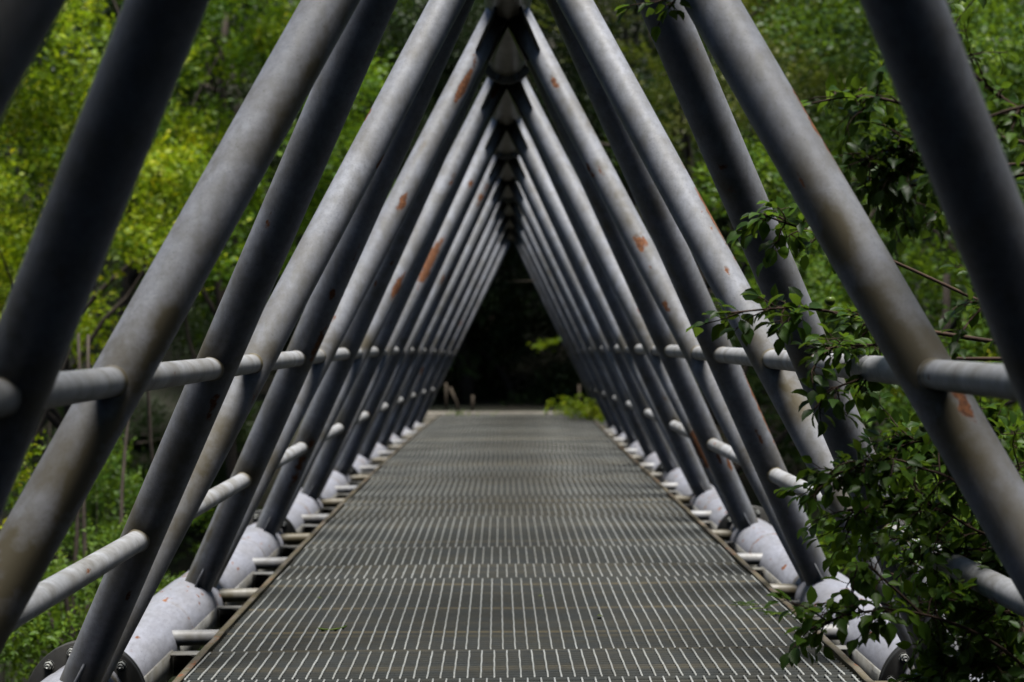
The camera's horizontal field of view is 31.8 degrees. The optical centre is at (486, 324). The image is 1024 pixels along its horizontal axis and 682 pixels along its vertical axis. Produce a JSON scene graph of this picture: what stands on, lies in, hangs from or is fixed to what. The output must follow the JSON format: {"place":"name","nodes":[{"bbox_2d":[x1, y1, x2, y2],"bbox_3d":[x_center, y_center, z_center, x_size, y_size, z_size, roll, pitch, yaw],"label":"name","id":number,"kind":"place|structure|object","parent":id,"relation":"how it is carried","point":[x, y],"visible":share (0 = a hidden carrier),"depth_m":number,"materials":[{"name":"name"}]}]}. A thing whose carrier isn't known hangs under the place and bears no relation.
{"place":"outdoors","nodes":[
{"label":"outdoors","id":0,"kind":"place"},
{"bbox_2d":[0,0,1023,681],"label":"ground","id":1,"kind":"structure","parent":0,"point":[186,562],"depth_m":34.13,"materials":[{"name":"green plant"}]},
{"bbox_2d":[0,303,45,528],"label":"tree","id":2,"kind":"object","parent":1,"relation":"on","point":[22,473],"visible":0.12,"depth_m":14.10,"materials":[{"name":"green plant"}]},
{"bbox_2d":[0,145,47,432],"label":"tree","id":3,"kind":"object","parent":1,"relation":"on","point":[30,228],"visible":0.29,"depth_m":24.46,"materials":[{"name":"green plant"}]},
{"bbox_2d":[0,605,89,681],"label":"shrub","id":4,"kind":"object","parent":1,"relation":"on","point":[33,636],"visible":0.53,"depth_m":10.44,"materials":[{"name":"green plant"}]},
{"bbox_2d":[0,2,90,460],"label":"tree","id":5,"kind":"object","parent":1,"relation":"on","point":[39,75],"visible":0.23,"depth_m":18.32,"materials":[{"name":"green plant"}]},
{"bbox_2d":[0,546,103,681],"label":"shrub","id":6,"kind":"object","parent":1,"relation":"on","point":[52,647],"visible":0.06,"depth_m":17.35,"materials":[{"name":"green plant"}]},
{"bbox_2d":[0,333,153,643],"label":"sapling","id":7,"kind":"object","parent":1,"relation":"on","point":[84,534],"visible":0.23,"depth_m":14.27,"materials":[{"name":"green plant"}]},
{"bbox_2d":[0,0,202,227],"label":"tree","id":8,"kind":"object","parent":1,"relation":"on","point":[109,7],"visible":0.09,"depth_m":31.56,"materials":[{"name":"green plant"}]},
{"bbox_2d":[0,434,217,681],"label":"shrub","id":9,"kind":"object","parent":1,"relation":"on","point":[131,486],"visible":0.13,"depth_m":18.01,"materials":[{"name":"green plant"}]},
{"bbox_2d":[42,482,184,646],"bbox_3d":[-2.604,3.504,12.667,1.097,4.884,1.417,0,0,0],"label":"shrub","id":10,"kind":"object","parent":1,"relation":"on","point":[82,598],"visible":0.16,"depth_m":12.31,"materials":[{"name":"green plant"}]},
{"bbox_2d":[0,0,251,638],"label":"tree","id":11,"kind":"object","parent":1,"relation":"on","point":[158,172],"visible":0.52,"depth_m":20.74,"materials":[{"name":"green plant"}]},
{"bbox_2d":[0,7,265,346],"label":"tree","id":12,"kind":"object","parent":1,"relation":"on","point":[31,176],"visible":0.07,"depth_m":32.99,"materials":[{"name":"green plant"}]},
{"bbox_2d":[0,0,274,210],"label":"tree","id":13,"kind":"object","parent":1,"relation":"on","point":[179,93],"visible":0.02,"depth_m":42.92,"materials":[{"name":"green plant"}]},
{"bbox_2d":[20,255,264,571],"bbox_3d":[-5.980,1.605,29.889,5.170,6.289,5.552,0,0,0],"label":"tree","id":14,"kind":"object","parent":1,"relation":"on","point":[243,435],"visible":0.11,"depth_m":29.04,"materials":[{"name":"green plant"}]},
{"bbox_2d":[5,0,298,528],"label":"tree","id":15,"kind":"object","parent":1,"relation":"on","point":[132,274],"visible":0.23,"depth_m":26.96,"materials":[{"name":"green plant"}]},
{"bbox_2d":[42,0,398,605],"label":"tree","id":16,"kind":"object","parent":1,"relation":"on","point":[219,279],"visible":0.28,"depth_m":27.01,"materials":[{"name":"green plant"}]},
{"bbox_2d":[90,0,424,305],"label":"tree","id":17,"kind":"object","parent":1,"relation":"on","point":[213,85],"visible":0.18,"depth_m":35.99,"materials":[{"name":"green plant"}]},
{"bbox_2d":[173,0,485,336],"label":"tree","id":18,"kind":"object","parent":1,"relation":"on","point":[243,6],"visible":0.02,"depth_m":38.93,"materials":[{"name":"green plant"}]},
{"bbox_2d":[219,0,483,160],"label":"tree","id":19,"kind":"object","parent":1,"relation":"on","point":[398,38],"visible":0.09,"depth_m":32.59,"materials":[{"name":"green plant"}]},
{"bbox_2d":[192,73,519,402],"bbox_3d":[-2.755,-1.446,36.336,7.050,7.761,6.721,0,0,0],"label":"tree","id":20,"kind":"object","parent":1,"relation":"on","point":[276,159],"visible":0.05,"depth_m":35.42,"materials":[{"name":"green plant"}]},
{"bbox_2d":[277,241,535,401],"bbox_3d":[-1.908,0.116,38.338,5.882,5.821,4.546,0,0,0],"label":"tree","id":21,"kind":"object","parent":1,"relation":"on","point":[485,350],"visible":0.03,"depth_m":37.46,"materials":[{"name":"green plant"}]},
{"bbox_2d":[445,383,446,410],"bbox_3d":[-0.720,1.430,32.100,0.049,0.780,0.052,0,0,0],"label":"post","id":22,"kind":"object","parent":1,"relation":"on","point":[445,396],"visible":0.6,"depth_m":32.08,"materials":[{"name":"brown wood"}]},
{"bbox_2d":[448,387,459,410],"bbox_3d":[-0.544,1.468,32.100,0.274,0.718,0.060,0,0,0],"label":"post","id":23,"kind":"object","parent":1,"relation":"on","point":[454,398],"visible":0.6,"depth_m":32.08,"materials":[{"name":"brown wood"}]},
{"bbox_2d":[267,0,647,303],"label":"tree","id":24,"kind":"object","parent":1,"relation":"on","point":[471,19],"visible":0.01,"depth_m":42.95,"materials":[{"name":"green plant"}]},
{"bbox_2d":[446,410,497,415],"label":"weeds","id":25,"kind":"object","parent":1,"relation":"on","point":[457,412],"visible":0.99,"depth_m":30.81,"materials":[{"name":"green plant"}]},
{"bbox_2d":[471,395,473,410],"bbox_3d":[-0.246,1.540,32.100,0.059,0.561,0.052,0,0,0],"label":"post","id":26,"kind":"object","parent":1,"relation":"on","point":[472,402],"visible":0.6,"depth_m":32.08,"materials":[{"name":"brown wood"}]},
{"bbox_2d":[321,0,652,402],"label":"tree","id":27,"kind":"object","parent":1,"relation":"on","point":[465,384],"visible":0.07,"depth_m":36.46,"materials":[{"name":"green plant"}]},
{"bbox_2d":[295,0,701,386],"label":"tree","id":28,"kind":"object","parent":1,"relation":"on","point":[620,25],"visible":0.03,"depth_m":42.01,"materials":[{"name":"green plant"}]},
{"bbox_2d":[424,411,598,419],"bbox_3d":[0.449,2.865,31.460,4.200,2.671,0.480,0,0,0],"label":"abutment","id":29,"kind":"object","parent":1,"relation":"on","point":[430,415],"visible":0.06,"depth_m":31.29,"materials":[{"name":"concrete"}]},
{"bbox_2d":[0,0,1023,681],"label":"footbridge","id":30,"kind":"object","parent":1,"relation":"on","point":[402,540],"visible":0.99,"depth_m":7.49,"materials":[{"name":"metal"}]},
{"bbox_2d":[318,625,346,629],"bbox_3d":[-0.660,1.317,7.798,0.137,0.007,0.064,0,0,-24],"label":"grass blade","id":31,"kind":"object","parent":30,"relation":"on","point":[334,628],"depth_m":7.78,"materials":[{"name":"green plant"}]},
{"bbox_2d":[543,393,604,422],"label":"weeds","id":32,"kind":"object","parent":30,"relation":"on","point":[591,411],"visible":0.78,"depth_m":28.62,"materials":[{"name":"green plant"}]},
{"bbox_2d":[731,600,771,609],"bbox_3d":[1.228,1.302,8.340,0.159,0.010,0.244,0,0,-17],"label":"leaf","id":33,"kind":"object","parent":30,"relation":"on","point":[750,604],"visible":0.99,"depth_m":8.36,"materials":[{"name":"green plant"}]},
{"bbox_2d":[756,610,790,615],"bbox_3d":[1.296,1.297,8.091,0.138,0.011,0.160,0,0,0],"label":"leaf","id":34,"kind":"object","parent":30,"relation":"on","point":[774,613],"visible":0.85,"depth_m":8.09,"materials":[{"name":"green plant"}]},
{"bbox_2d":[394,76,638,401],"bbox_3d":[0.265,-1.230,39.564,7.252,8.537,8.441,0,0,0],"label":"tree","id":35,"kind":"object","parent":1,"relation":"on","point":[485,377],"visible":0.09,"depth_m":37.68,"materials":[{"name":"green plant"}]},
{"bbox_2d":[446,243,589,405],"bbox_3d":[0.714,0.308,37.730,4.903,5.433,4.717,0,0,0],"label":"tree","id":36,"kind":"object","parent":1,"relation":"on","point":[547,382],"visible":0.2,"depth_m":37.40,"materials":[{"name":"green plant"}]},
{"bbox_2d":[578,385,580,410],"bbox_3d":[1.658,1.445,32.100,0.049,0.750,0.052,0,0,0],"label":"post","id":37,"kind":"object","parent":1,"relation":"on","point":[579,388],"visible":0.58,"depth_m":32.08,"materials":[{"name":"brown wood"}]},
{"bbox_2d":[480,0,726,210],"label":"tree","id":38,"kind":"object","parent":1,"relation":"on","point":[584,99],"visible":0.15,"depth_m":34.35,"materials":[{"name":"green plant"}]},
{"bbox_2d":[498,93,756,402],"bbox_3d":[2.862,-1.446,37.065,6.755,7.761,6.953,0,0,42],"label":"tree","id":39,"kind":"object","parent":1,"relation":"on","point":[599,134],"visible":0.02,"depth_m":36.08,"materials":[{"name":"green plant"}]},
{"bbox_2d":[527,336,560,352],"bbox_3d":[1.273,0.210,33.088,1.072,0.621,0.298,0,0,-20],"label":"hanging sprig","id":40,"kind":"object","parent":39,"relation":"attached to","point":[555,340],"visible":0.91,"depth_m":33.00,"materials":[{"name":"green plant"}]},
{"bbox_2d":[467,0,877,288],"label":"tree","id":41,"kind":"object","parent":1,"relation":"on","point":[551,23],"visible":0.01,"depth_m":39.73,"materials":[{"name":"green plant"}]},
{"bbox_2d":[531,0,866,485],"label":"tree","id":42,"kind":"object","parent":1,"relation":"on","point":[687,134],"visible":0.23,"depth_m":27.11,"materials":[{"name":"green plant"}]},
{"bbox_2d":[505,48,897,461],"bbox_3d":[4.358,-1.174,30.077,5.717,7.166,5.909,0,0,42],"label":"tree","id":43,"kind":"object","parent":1,"relation":"on","point":[749,377],"visible":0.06,"depth_m":30.24,"materials":[{"name":"green plant"}]},
{"bbox_2d":[540,0,972,405],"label":"tree","id":44,"kind":"object","parent":1,"relation":"on","point":[815,115],"visible":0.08,"depth_m":33.84,"materials":[{"name":"green plant"}]},
{"bbox_2d":[614,0,1023,681],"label":"tree","id":45,"kind":"object","parent":1,"relation":"on","point":[886,186],"visible":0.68,"depth_m":5.06,"materials":[{"name":"green plant"}]},
{"bbox_2d":[692,0,1023,658],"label":"tree","id":46,"kind":"object","parent":1,"relation":"on","point":[1007,45],"visible":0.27,"depth_m":16.86,"materials":[{"name":"green plant"}]},
{"bbox_2d":[697,0,1021,239],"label":"tree","id":47,"kind":"object","parent":1,"relation":"on","point":[901,124],"depth_m":42.35,"materials":[{"name":"green plant"}]},
{"bbox_2d":[716,97,1023,561],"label":"tree","id":48,"kind":"object","parent":1,"relation":"on","point":[787,440],"visible":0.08,"depth_m":27.35,"materials":[{"name":"green plant"}]},
{"bbox_2d":[735,0,1023,532],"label":"tree","id":49,"kind":"object","parent":1,"relation":"on","point":[820,18],"visible":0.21,"depth_m":24.90,"materials":[{"name":"green plant"}]},
{"bbox_2d":[754,0,1023,335],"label":"tree","id":50,"kind":"object","parent":1,"relation":"on","point":[866,37],"visible":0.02,"depth_m":33.92,"materials":[{"name":"green plant"}]},
{"bbox_2d":[780,0,1023,432],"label":"tree","id":51,"kind":"object","parent":1,"relation":"on","point":[826,125],"visible":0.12,"depth_m":20.99,"materials":[{"name":"green plant"}]},
{"bbox_2d":[803,396,1023,679],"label":"shrub","id":52,"kind":"object","parent":1,"relation":"on","point":[829,538],"visible":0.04,"depth_m":14.98,"materials":[{"name":"green plant"}]},
{"bbox_2d":[886,318,1020,654],"bbox_3d":[5.543,2.586,18.453,2.763,5.338,2.322,0,0,26],"label":"shrub","id":53,"kind":"object","parent":1,"relation":"on","point":[977,397],"depth_m":18.16,"materials":[{"name":"green plant"}]},
{"bbox_2d":[896,474,1017,678],"bbox_3d":[2.984,3.419,11.256,1.216,5.737,1.629,0,0,37],"label":"shrub","id":54,"kind":"object","parent":1,"relation":"on","point":[963,518],"visible":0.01,"depth_m":10.91,"materials":[{"name":"green plant"}]}
]}

